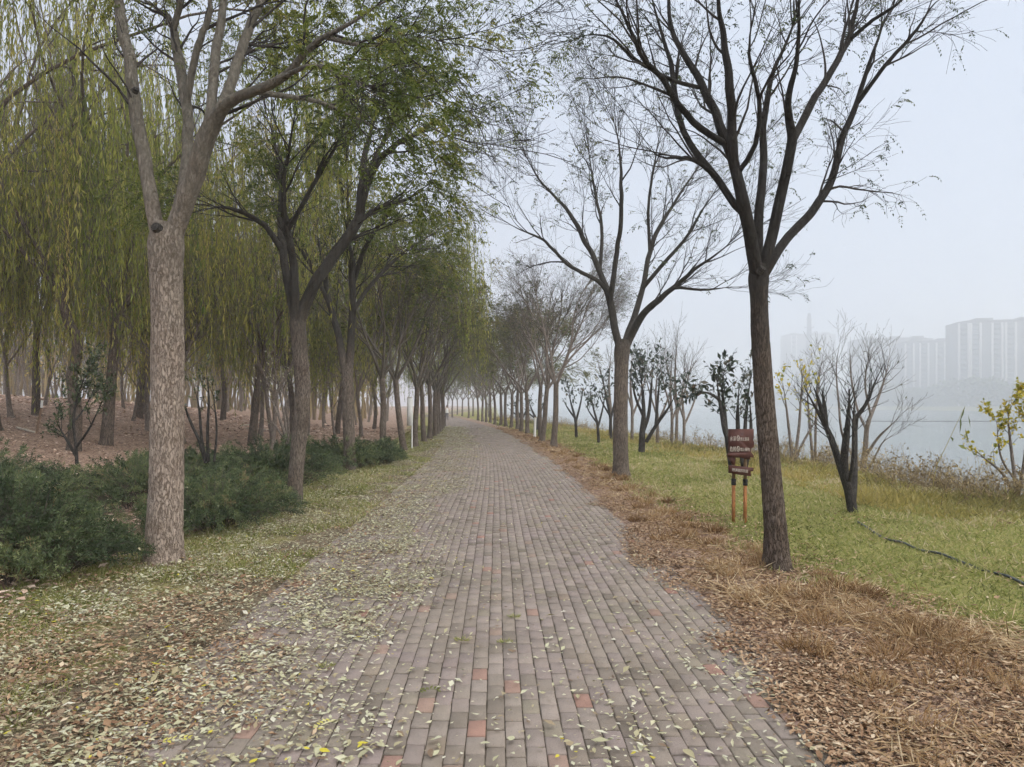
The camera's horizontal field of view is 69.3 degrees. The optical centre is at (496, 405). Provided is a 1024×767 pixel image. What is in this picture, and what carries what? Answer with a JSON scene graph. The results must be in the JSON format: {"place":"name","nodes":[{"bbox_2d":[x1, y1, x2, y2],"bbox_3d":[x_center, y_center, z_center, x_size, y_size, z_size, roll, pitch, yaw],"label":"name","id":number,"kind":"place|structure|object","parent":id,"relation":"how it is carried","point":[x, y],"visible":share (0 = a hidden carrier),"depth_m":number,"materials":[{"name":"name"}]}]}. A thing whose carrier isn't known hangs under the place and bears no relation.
{"place":"outdoors","nodes":[
{"label":"outdoors","id":0,"kind":"place"},
{"bbox_2d":[65,415,881,766],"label":"path","id":1,"kind":"structure","parent":0,"point":[457,725],"depth_m":5.00,"materials":[{"name":"brick"}]},
{"bbox_2d":[0,396,1023,766],"bbox_3d":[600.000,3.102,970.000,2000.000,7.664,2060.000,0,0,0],"label":"ground","id":2,"kind":"structure","parent":0,"point":[50,438],"depth_m":8.14,"materials":[{"name":"soil"}]},
{"bbox_2d":[0,246,44,417],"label":"tree","id":3,"kind":"object","parent":2,"relation":"on","point":[10,413],"visible":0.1,"depth_m":28.00,"materials":[{"name":"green plant"}]},
{"bbox_2d":[3,279,46,395],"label":"tree","id":4,"kind":"object","parent":2,"relation":"on","point":[24,381],"visible":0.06,"depth_m":50.91,"materials":[{"name":"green plant"}]},
{"bbox_2d":[2,301,48,395],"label":"tree","id":5,"kind":"object","parent":2,"relation":"on","point":[18,360],"visible":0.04,"depth_m":46.04,"materials":[{"name":"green plant"}]},
{"bbox_2d":[0,436,93,491],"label":"juniper shrub","id":6,"kind":"object","parent":2,"relation":"on","point":[45,469],"visible":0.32,"depth_m":13.28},
{"bbox_2d":[6,285,96,405],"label":"tree","id":7,"kind":"object","parent":2,"relation":"on","point":[45,402],"visible":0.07,"depth_m":35.43,"materials":[{"name":"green plant"}]},
{"bbox_2d":[0,457,135,540],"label":"juniper shrub","id":8,"kind":"object","parent":2,"relation":"on","point":[121,516],"visible":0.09,"depth_m":9.54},
{"bbox_2d":[0,36,150,415],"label":"willow tree","id":9,"kind":"object","parent":2,"relation":"on","point":[36,397],"visible":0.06,"depth_m":29.69,"materials":[{"name":"green plant"}]},
{"bbox_2d":[0,461,157,586],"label":"juniper shrub","id":10,"kind":"object","parent":2,"relation":"on","point":[56,531],"visible":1,"depth_m":7.10,"materials":[{"name":"plant"}]},
{"bbox_2d":[40,340,118,463],"bbox_3d":[-7.623,-0.078,13.530,1.276,2.290,1.831,0,0,-29],"label":"privet shrub","id":11,"kind":"object","parent":2,"relation":"on","point":[101,385],"visible":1,"depth_m":13.52,"materials":[{"name":"green plant"}]},
{"bbox_2d":[0,0,188,430],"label":"willow tree","id":12,"kind":"object","parent":2,"relation":"on","point":[60,41],"visible":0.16,"depth_m":23.24,"materials":[{"name":"green plant"}]},
{"bbox_2d":[0,0,214,450],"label":"willow tree","id":13,"kind":"object","parent":2,"relation":"on","point":[91,227],"visible":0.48,"depth_m":19.12,"materials":[{"name":"green plant"}]},
{"bbox_2d":[90,305,133,409],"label":"tree","id":14,"kind":"object","parent":2,"relation":"on","point":[122,393],"visible":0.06,"depth_m":41.23,"materials":[{"name":"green plant"}]},
{"bbox_2d":[82,288,149,420],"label":"tree","id":15,"kind":"object","parent":2,"relation":"on","point":[136,401],"visible":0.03,"depth_m":33.71,"materials":[{"name":"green plant"}]},
{"bbox_2d":[48,447,246,510],"bbox_3d":[-5.875,1.186,12.630,3.517,1.034,3.838,0,0,0],"label":"juniper shrub","id":16,"kind":"object","parent":2,"relation":"on","point":[100,479],"visible":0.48,"depth_m":11.88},
{"bbox_2d":[71,236,255,373],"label":"wood tree","id":17,"kind":"object","parent":2,"relation":"on","point":[197,329],"visible":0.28,"depth_m":24.80,"materials":[{"name":"green plant"}]},
{"bbox_2d":[0,97,350,443],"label":"willow tree","id":18,"kind":"object","parent":2,"relation":"on","point":[215,303],"visible":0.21,"depth_m":27.56,"materials":[{"name":"green plant"}]},
{"bbox_2d":[0,0,356,383],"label":"willow tree","id":19,"kind":"object","parent":2,"relation":"on","point":[118,264],"visible":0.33,"depth_m":17.90,"materials":[{"name":"green plant"}]},
{"bbox_2d":[103,198,256,430],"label":"tree","id":20,"kind":"object","parent":2,"relation":"on","point":[147,408],"visible":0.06,"depth_m":30.15,"materials":[{"name":"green plant"}]},
{"bbox_2d":[20,130,340,418],"bbox_3d":[-15.735,-6.930,37.430,18.425,15.396,13.665,0,0,32],"label":"willow tree","id":21,"kind":"object","parent":2,"relation":"on","point":[140,409],"visible":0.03,"depth_m":35.90,"materials":[{"name":"green plant"}]},
{"bbox_2d":[0,0,376,445],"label":"willow tree","id":22,"kind":"object","parent":2,"relation":"on","point":[106,438],"visible":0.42,"depth_m":20.62,"materials":[{"name":"green plant"}]},
{"bbox_2d":[0,314,379,422],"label":"distant wood","id":23,"kind":"object","parent":2,"relation":"on","point":[313,404],"visible":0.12,"depth_m":77.76,"materials":[{"name":"brown plant"}]},
{"bbox_2d":[131,440,250,471],"bbox_3d":[-6.927,1.271,17.203,3.156,0.905,3.388,0,0,-31],"label":"juniper shrub","id":24,"kind":"object","parent":2,"relation":"on","point":[189,451],"visible":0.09,"depth_m":16.88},
{"bbox_2d":[184,350,220,462],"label":"sapling","id":25,"kind":"object","parent":2,"relation":"on","point":[205,456],"visible":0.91,"depth_m":12.98,"materials":[{"name":"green plant"}]},
{"bbox_2d":[0,394,410,603],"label":"leaf litter","id":26,"kind":"object","parent":2,"relation":"on","point":[127,407],"visible":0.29,"depth_m":31.60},
{"bbox_2d":[126,182,310,420],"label":"willow tree","id":27,"kind":"object","parent":2,"relation":"on","point":[223,404],"visible":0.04,"depth_m":43.83,"materials":[{"name":"green plant"}]},
{"bbox_2d":[126,460,311,535],"bbox_3d":[-3.991,1.294,10.838,2.397,0.900,3.928,0,0,0],"label":"juniper shrub","id":28,"kind":"object","parent":2,"relation":"on","point":[218,505],"visible":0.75,"depth_m":10.48,"materials":[{"name":"plant"}]},
{"bbox_2d":[0,425,446,742],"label":"verge grass","id":29,"kind":"structure","parent":2,"relation":"on","point":[244,562],"depth_m":7.70,"materials":[{"name":"plant"}]},
{"bbox_2d":[202,242,314,442],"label":"tree","id":30,"kind":"object","parent":2,"relation":"on","point":[266,394],"visible":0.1,"depth_m":30.67,"materials":[{"name":"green plant"}]},
{"bbox_2d":[183,209,343,448],"bbox_3d":[-9.150,-2.817,28.253,6.730,9.006,5.602,0,0,12],"label":"tree","id":31,"kind":"object","parent":2,"relation":"on","point":[273,430],"visible":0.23,"depth_m":27.36,"materials":[{"name":"green plant"}]},
{"bbox_2d":[41,88,493,444],"bbox_3d":[-8.166,-5.301,30.406,16.750,13.997,12.423,0,0,28],"label":"willow tree","id":32,"kind":"object","parent":2,"relation":"on","point":[253,424],"visible":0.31,"depth_m":28.02,"materials":[{"name":"green plant"}]},
{"bbox_2d":[199,214,341,435],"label":"tree","id":33,"kind":"object","parent":2,"relation":"on","point":[261,427],"visible":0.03,"depth_m":34.98,"materials":[{"name":"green plant"}]},
{"bbox_2d":[251,333,293,445],"bbox_3d":[-4.843,-0.340,16.383,0.841,2.498,1.347,0,0,-38],"label":"bare shrub","id":34,"kind":"object","parent":2,"relation":"on","point":[287,427],"visible":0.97,"depth_m":16.48,"materials":[{"name":"plant"}]},
{"bbox_2d":[198,432,351,486],"bbox_3d":[-4.710,1.142,15.587,3.279,1.252,4.488,0,0,0],"label":"juniper shrub","id":35,"kind":"object","parent":2,"relation":"on","point":[278,463],"visible":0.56,"depth_m":15.17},
{"bbox_2d":[7,0,609,567],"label":"street tree","id":36,"kind":"object","parent":2,"relation":"on","point":[165,498],"visible":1,"depth_m":7.79,"materials":[{"name":"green plant"}]},
{"bbox_2d":[138,146,489,437],"bbox_3d":[-7.657,-4.840,32.839,14.918,13.112,7.592,0,0,6],"label":"willow tree","id":37,"kind":"object","parent":2,"relation":"on","point":[291,395],"visible":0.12,"depth_m":31.77,"materials":[{"name":"green plant"}]},
{"bbox_2d":[269,263,368,435],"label":"tree","id":38,"kind":"object","parent":2,"relation":"on","point":[328,371],"visible":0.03,"depth_m":37.38,"materials":[{"name":"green plant"}]},
{"bbox_2d":[239,234,418,401],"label":"willow tree","id":39,"kind":"object","parent":2,"relation":"on","point":[316,351],"visible":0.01,"depth_m":55.58,"materials":[{"name":"green plant"}]},
{"bbox_2d":[85,0,578,501],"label":"street tree","id":40,"kind":"object","parent":2,"relation":"on","point":[299,309],"visible":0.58,"depth_m":12.69,"materials":[{"name":"green plant"}]},
{"bbox_2d":[307,300,382,441],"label":"tree","id":41,"kind":"object","parent":2,"relation":"on","point":[332,408],"visible":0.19,"depth_m":34.48,"materials":[{"name":"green plant"}]},
{"bbox_2d":[306,433,389,469],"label":"juniper shrub","id":42,"kind":"object","parent":2,"relation":"on","point":[367,452],"visible":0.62,"depth_m":19.22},
{"bbox_2d":[286,270,420,436],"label":"tree","id":43,"kind":"object","parent":2,"relation":"on","point":[358,389],"visible":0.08,"depth_m":39.22,"materials":[{"name":"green plant"}]},
{"bbox_2d":[207,45,516,470],"bbox_3d":[-3.065,-3.543,19.655,7.761,10.600,5.816,0,0,22],"label":"street tree","id":44,"kind":"object","parent":2,"relation":"on","point":[346,359],"visible":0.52,"depth_m":19.14,"materials":[{"name":"green plant"}]},
{"bbox_2d":[247,214,495,433],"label":"willow tree","id":45,"kind":"object","parent":2,"relation":"on","point":[338,418],"visible":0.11,"depth_m":41.84,"materials":[{"name":"green plant"}]},
{"bbox_2d":[299,184,461,444],"bbox_3d":[-4.596,-2.870,26.438,8.745,9.210,6.301,0,0,-75],"label":"street tree","id":46,"kind":"object","parent":2,"relation":"on","point":[382,372],"visible":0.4,"depth_m":26.60,"materials":[{"name":"green plant"}]},
{"bbox_2d":[357,435,408,464],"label":"juniper shrub","id":47,"kind":"object","parent":2,"relation":"on","point":[395,452],"visible":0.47,"depth_m":21.42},
{"bbox_2d":[280,205,496,449],"bbox_3d":[-3.900,-2.769,27.456,7.765,9.045,5.660,0,0,-2],"label":"street tree","id":48,"kind":"object","parent":2,"relation":"on","point":[395,375],"visible":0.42,"depth_m":26.74,"materials":[{"name":"green plant"}]},
{"bbox_2d":[317,274,495,428],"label":"willow tree","id":49,"kind":"object","parent":2,"relation":"on","point":[374,426],"visible":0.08,"depth_m":51.94,"materials":[{"name":"green plant"}]},
{"bbox_2d":[407,397,412,448],"bbox_3d":[-3.351,0.738,28.667,0.214,2.131,0.117,0,0,0],"label":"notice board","id":50,"kind":"object","parent":2,"relation":"on","point":[409,411],"visible":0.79,"depth_m":28.62,"materials":[{"name":"white paint"}]},
{"bbox_2d":[345,238,492,441],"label":"street tree","id":51,"kind":"object","parent":2,"relation":"on","point":[422,420],"visible":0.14,"depth_m":33.74,"materials":[{"name":"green plant"}]},
{"bbox_2d":[341,261,501,439],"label":"street tree","id":52,"kind":"object","parent":2,"relation":"on","point":[430,414],"visible":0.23,"depth_m":36.98,"materials":[{"name":"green plant"}]},
{"bbox_2d":[370,285,484,435],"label":"street tree","id":53,"kind":"object","parent":2,"relation":"on","point":[434,430],"visible":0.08,"depth_m":40.16,"materials":[{"name":"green plant"}]},
{"bbox_2d":[346,244,511,446],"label":"street tree","id":54,"kind":"object","parent":2,"relation":"on","point":[416,383],"visible":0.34,"depth_m":30.20,"materials":[{"name":"green plant"}]},
{"bbox_2d":[380,303,480,431],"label":"street tree","id":55,"kind":"object","parent":2,"relation":"on","point":[440,425],"visible":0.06,"depth_m":46.43,"materials":[{"name":"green plant"}]},
{"bbox_2d":[393,317,487,429],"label":"street tree","id":56,"kind":"object","parent":2,"relation":"on","point":[442,405],"visible":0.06,"depth_m":50.58,"materials":[{"name":"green plant"}]},
{"bbox_2d":[388,300,495,434],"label":"street tree","id":57,"kind":"object","parent":2,"relation":"on","point":[437,401],"visible":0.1,"depth_m":42.90,"materials":[{"name":"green plant"}]},
{"bbox_2d":[415,325,485,425],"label":"street tree","id":58,"kind":"object","parent":2,"relation":"on","point":[449,378],"visible":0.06,"depth_m":61.19,"materials":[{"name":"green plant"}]},
{"bbox_2d":[450,364,491,417],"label":"street tree","id":59,"kind":"object","parent":2,"relation":"on","point":[468,398],"visible":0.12,"depth_m":99.88,"materials":[{"name":"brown plant"}]},
{"bbox_2d":[447,345,500,421],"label":"street tree","id":60,"kind":"object","parent":2,"relation":"on","point":[482,415],"visible":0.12,"depth_m":79.92,"materials":[{"name":"brown plant"}]},
{"bbox_2d":[439,358,511,419],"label":"street tree","id":61,"kind":"object","parent":2,"relation":"on","point":[476,395],"visible":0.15,"depth_m":84.90,"materials":[{"name":"brown plant"}]},
{"bbox_2d":[447,352,524,421],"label":"street tree","id":62,"kind":"object","parent":2,"relation":"on","point":[486,419],"visible":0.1,"depth_m":75.42,"materials":[{"name":"brown plant"}]},
{"bbox_2d":[461,331,527,422],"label":"street tree","id":63,"kind":"object","parent":2,"relation":"on","point":[490,413],"visible":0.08,"depth_m":70.89,"materials":[{"name":"brown plant"}]},
{"bbox_2d":[454,342,538,423],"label":"street tree","id":64,"kind":"object","parent":2,"relation":"on","point":[494,401],"visible":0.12,"depth_m":66.90,"materials":[{"name":"brown plant"}]},
{"bbox_2d":[468,325,540,425],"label":"street tree","id":65,"kind":"object","parent":2,"relation":"on","point":[501,417],"visible":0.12,"depth_m":62.87,"materials":[{"name":"brown plant"}]},
{"bbox_2d":[460,320,555,427],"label":"street tree","id":66,"kind":"object","parent":2,"relation":"on","point":[512,392],"visible":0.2,"depth_m":55.37,"materials":[{"name":"brown plant"}]},
{"bbox_2d":[0,425,1023,766],"bbox_3d":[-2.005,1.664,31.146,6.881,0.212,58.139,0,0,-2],"label":"fallen leaves","id":67,"kind":"object","parent":2,"relation":"on","point":[78,757],"depth_m":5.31,"materials":[{"name":"plant"}]},
{"bbox_2d":[464,312,574,426],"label":"street tree","id":68,"kind":"object","parent":2,"relation":"on","point":[505,406],"visible":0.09,"depth_m":58.85,"materials":[{"name":"brown plant"}]},
{"bbox_2d":[472,301,580,430],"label":"street tree","id":69,"kind":"object","parent":2,"relation":"on","point":[521,392],"visible":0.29,"depth_m":47.96,"materials":[{"name":"brown plant"}]},
{"bbox_2d":[471,297,581,428],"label":"street tree","id":70,"kind":"object","parent":2,"relation":"on","point":[517,404],"visible":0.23,"depth_m":51.83,"materials":[{"name":"brown plant"}]},
{"bbox_2d":[451,293,606,432],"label":"street tree","id":71,"kind":"object","parent":2,"relation":"on","point":[525,389],"visible":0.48,"depth_m":43.50,"materials":[{"name":"brown plant"}]},
{"bbox_2d":[480,263,610,436],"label":"street tree","id":72,"kind":"object","parent":2,"relation":"on","point":[540,383],"visible":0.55,"depth_m":39.24,"materials":[{"name":"brown plant"}]},
{"bbox_2d":[482,227,642,446],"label":"street tree","id":73,"kind":"object","parent":2,"relation":"on","point":[554,433],"visible":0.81,"depth_m":30.50,"materials":[{"name":"brown plant"}]},
{"bbox_2d":[489,253,637,440],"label":"street tree","id":74,"kind":"object","parent":2,"relation":"on","point":[548,384],"visible":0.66,"depth_m":34.91,"materials":[{"name":"brown plant"}]},
{"bbox_2d":[558,377,588,437],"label":"magnolia tree","id":75,"kind":"object","parent":2,"relation":"on","point":[574,416],"visible":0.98,"depth_m":36.74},
{"bbox_2d":[581,381,613,442],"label":"magnolia tree","id":76,"kind":"object","parent":2,"relation":"on","point":[588,400],"visible":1,"depth_m":31.77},
{"bbox_2d":[593,364,613,439],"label":"magnolia tree","id":77,"kind":"object","parent":2,"relation":"on","point":[609,413],"visible":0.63,"depth_m":33.64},
{"bbox_2d":[587,329,621,436],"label":"bare tree","id":78,"kind":"object","parent":2,"relation":"on","point":[609,397],"visible":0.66,"depth_m":35.95,"materials":[{"name":"brown wood"}]},
{"bbox_2d":[417,9,833,476],"bbox_3d":[2.750,-3.956,17.804,9.173,11.394,7.161,0,0,0],"label":"street tree","id":79,"kind":"object","parent":2,"relation":"on","point":[620,466],"visible":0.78,"depth_m":17.60,"materials":[{"name":"brown plant"}]},
{"bbox_2d":[606,327,655,439],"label":"bare tree","id":80,"kind":"object","parent":2,"relation":"on","point":[630,399],"visible":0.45,"depth_m":33.06,"materials":[{"name":"brown wood"}]},
{"bbox_2d":[611,338,690,452],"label":"magnolia tree","id":81,"kind":"object","parent":2,"relation":"on","point":[638,361],"visible":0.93,"depth_m":24.54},
{"bbox_2d":[630,331,686,442],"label":"bare tree","id":82,"kind":"object","parent":2,"relation":"on","point":[654,407],"visible":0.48,"depth_m":29.89,"materials":[{"name":"plant"}]},
{"bbox_2d":[643,325,700,443],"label":"bare tree","id":83,"kind":"object","parent":2,"relation":"on","point":[672,420],"visible":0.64,"depth_m":29.41,"materials":[{"name":"plant"}]},
{"bbox_2d":[646,309,706,437],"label":"bare tree","id":84,"kind":"object","parent":2,"relation":"on","point":[676,418],"visible":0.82,"depth_m":30.29,"materials":[{"name":"plant"}]},
{"bbox_2d":[654,341,717,444],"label":"bare tree","id":85,"kind":"object","parent":2,"relation":"on","point":[682,411],"visible":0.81,"depth_m":28.92,"materials":[{"name":"plant"}]},
{"bbox_2d":[674,349,746,464],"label":"magnolia tree","id":86,"kind":"object","parent":2,"relation":"on","point":[721,409],"visible":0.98,"depth_m":15.51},
{"bbox_2d":[727,429,753,522],"bbox_3d":[3.472,1.042,10.580,0.390,1.422,0.156,0,0,0],"label":"warning sign","id":87,"kind":"object","parent":2,"relation":"on","point":[740,443],"visible":1,"depth_m":10.53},
{"bbox_2d":[726,350,755,466],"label":"magnolia tree","id":88,"kind":"object","parent":2,"relation":"on","point":[745,396],"visible":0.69,"depth_m":16.46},
{"bbox_2d":[469,428,1023,766],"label":"fallen leaves","id":89,"kind":"object","parent":2,"relation":"on","point":[826,704],"depth_m":4.71,"materials":[{"name":"plant"}]},
{"bbox_2d":[482,0,1015,572],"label":"street tree","id":90,"kind":"object","parent":2,"relation":"on","point":[762,256],"visible":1,"depth_m":7.70,"materials":[{"name":"brown plant"}]},
{"bbox_2d":[489,422,1023,639],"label":"lawn grass","id":91,"kind":"structure","parent":2,"relation":"on","point":[707,465],"depth_m":9.60,"materials":[{"name":"plant"}]},
{"bbox_2d":[492,412,1023,528],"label":"undergrowth","id":92,"kind":"object","parent":2,"relation":"on","point":[946,480],"visible":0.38,"depth_m":14.31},
{"bbox_2d":[774,344,820,460],"bbox_3d":[8.156,-0.056,20.063,1.520,3.235,1.120,0,0,0],"label":"yellow shrub","id":93,"kind":"object","parent":2,"relation":"on","point":[799,409],"visible":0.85,"depth_m":19.97,"materials":[{"name":"plant"}]},
{"bbox_2d":[804,313,813,389],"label":"lattice mast","id":94,"kind":"object","parent":2,"relation":"on","point":[809,335],"visible":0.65,"depth_m":1117.84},
{"bbox_2d":[786,331,852,459],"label":"bare tree","id":95,"kind":"object","parent":2,"relation":"on","point":[815,429],"visible":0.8,"depth_m":20.97,"materials":[{"name":"plant"}]},
{"bbox_2d":[785,335,897,512],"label":"magnolia tree","id":96,"kind":"object","parent":2,"relation":"on","point":[848,478],"visible":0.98,"depth_m":10.97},
{"bbox_2d":[688,374,1023,406],"bbox_3d":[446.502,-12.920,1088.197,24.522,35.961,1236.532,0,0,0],"label":"treeline","id":97,"kind":"object","parent":2,"relation":"on","point":[978,390],"visible":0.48,"depth_m":764.49,"materials":[{"name":"grey plant"}]},
{"bbox_2d":[812,311,933,470],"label":"bare tree","id":98,"kind":"object","parent":2,"relation":"on","point":[866,426],"visible":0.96,"depth_m":21.98,"materials":[{"name":"grey plant"}]},
{"bbox_2d":[857,520,1023,584],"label":"hose","id":99,"kind":"object","parent":2,"relation":"on","point":[957,560],"visible":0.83,"depth_m":7.80,"materials":[{"name":"rubber"}]},
{"bbox_2d":[932,407,969,488],"bbox_3d":[7.662,0.799,12.478,0.643,1.580,0.058,0,0,0],"label":"reed","id":100,"kind":"object","parent":2,"relation":"on","point":[962,446],"visible":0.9,"depth_m":12.49,"materials":[{"name":"brown plant"}]},
{"bbox_2d":[960,377,1023,492],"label":"yellow shrub","id":101,"kind":"object","parent":2,"relation":"on","point":[1016,396],"visible":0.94,"depth_m":12.97,"materials":[{"name":"plant"}]},
{"bbox_2d":[0,0,1023,406],"label":"sky","id":102,"kind":"structure","parent":0,"point":[965,261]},
{"bbox_2d":[491,426,1023,766],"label":"dry grass","id":103,"kind":"structure","parent":0,"point":[915,629],"depth_m":5.62,"materials":[{"name":"plant"}]},
{"bbox_2d":[492,417,1023,529],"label":"bank grass","id":104,"kind":"structure","parent":0,"point":[872,496],"depth_m":12.18,"materials":[{"name":"plant"}]},
{"bbox_2d":[497,407,1023,493],"bbox_3d":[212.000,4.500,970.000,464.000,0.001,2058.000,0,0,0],"label":"river","id":105,"kind":"structure","parent":0,"point":[934,431],"depth_m":134.61,"materials":[{"name":"grey liquid"}]},
{"bbox_2d":[780,332,835,405],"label":"apartment block","id":106,"kind":"structure","parent":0,"point":[793,344],"depth_m":1341.20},
{"bbox_2d":[848,336,933,404],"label":"apartment block","id":107,"kind":"structure","parent":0,"point":[856,345],"depth_m":975.80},
{"bbox_2d":[893,338,944,405],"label":"apartment block","id":108,"kind":"structure","parent":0,"point":[923,366],"depth_m":874.13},
{"bbox_2d":[945,317,1023,405],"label":"apartment block","id":109,"kind":"structure","parent":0,"point":[982,348],"depth_m":759.69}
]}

